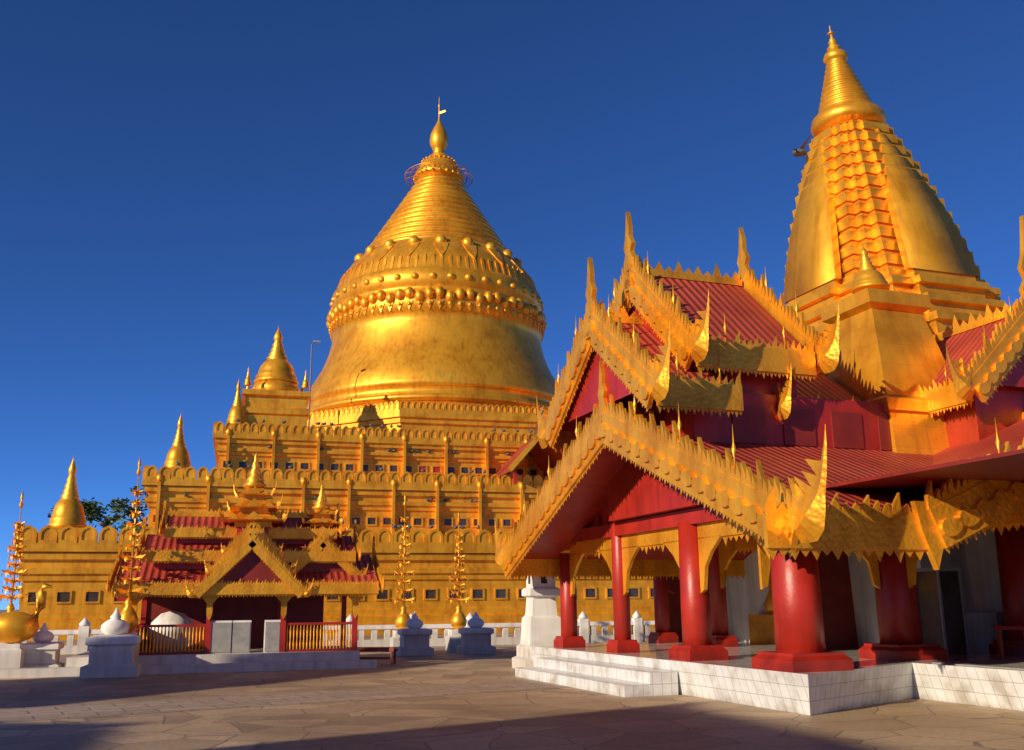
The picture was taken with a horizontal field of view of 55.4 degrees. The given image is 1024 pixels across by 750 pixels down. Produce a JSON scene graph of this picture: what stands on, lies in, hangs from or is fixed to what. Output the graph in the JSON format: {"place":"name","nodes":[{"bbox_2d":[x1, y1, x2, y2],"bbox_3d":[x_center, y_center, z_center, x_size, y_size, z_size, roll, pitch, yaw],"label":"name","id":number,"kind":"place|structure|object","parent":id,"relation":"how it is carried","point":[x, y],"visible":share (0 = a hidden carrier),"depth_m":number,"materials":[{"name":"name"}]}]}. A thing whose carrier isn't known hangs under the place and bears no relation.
{"place":"outdoors","nodes":[
{"label":"outdoors","id":0,"kind":"place"},
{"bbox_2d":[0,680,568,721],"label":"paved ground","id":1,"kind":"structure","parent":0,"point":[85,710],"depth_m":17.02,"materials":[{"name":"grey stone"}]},
{"bbox_2d":[0,610,1023,749],"bbox_3d":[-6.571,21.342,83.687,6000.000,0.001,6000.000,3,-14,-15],"label":"ground","id":2,"kind":"structure","parent":0,"point":[570,718],"depth_m":13.81,"materials":[{"name":"beige concrete"}]},
{"bbox_2d":[47,497,119,542],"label":"tree","id":3,"kind":"object","parent":2,"relation":"on","point":[92,511],"visible":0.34,"depth_m":152.04,"materials":[{"name":"green plant"}]},
{"bbox_2d":[105,485,149,532],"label":"tree","id":4,"kind":"object","parent":2,"relation":"on","point":[120,506],"visible":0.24,"depth_m":138.83,"materials":[{"name":"green plant"}]},
{"bbox_2d":[0,452,384,677],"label":"shrine pavilion","id":5,"kind":"structure","parent":2,"relation":"on","point":[251,583],"depth_m":26.18,"materials":[{"name":"gold metal"}]},
{"bbox_2d":[0,575,560,668],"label":"shrine and statue","id":6,"kind":"object","parent":2,"relation":"on","point":[541,623],"visible":0.7,"depth_m":24.63,"materials":[{"name":"white stone"}]},
{"bbox_2d":[0,458,654,677],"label":"temple furniture","id":7,"kind":"object","parent":2,"relation":"on","point":[113,648],"visible":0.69,"depth_m":31.85,"materials":[{"name":"gold metal"}]},
{"bbox_2d":[12,97,654,640],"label":"stupa","id":8,"kind":"object","parent":2,"relation":"on","point":[436,323],"visible":0.65,"depth_m":67.56,"materials":[{"name":"gold metal"}]},
{"bbox_2d":[98,133,811,528],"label":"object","id":9,"kind":"object","parent":8,"relation":"attached to","point":[800,151],"visible":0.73,"depth_m":63.05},
{"bbox_2d":[495,212,1023,715],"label":"red pavilion","id":10,"kind":"structure","parent":2,"relation":"on","point":[707,430],"depth_m":18.27,"materials":[{"name":"red paint"}]},
{"bbox_2d":[726,25,1011,651],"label":"temple tower","id":11,"kind":"structure","parent":2,"relation":"on","point":[879,253],"depth_m":24.86,"materials":[{"name":"gold metal"}]},
{"bbox_2d":[0,0,1023,609],"label":"sky","id":12,"kind":"structure","parent":0,"point":[183,183],"materials":[{"name":"blue"}]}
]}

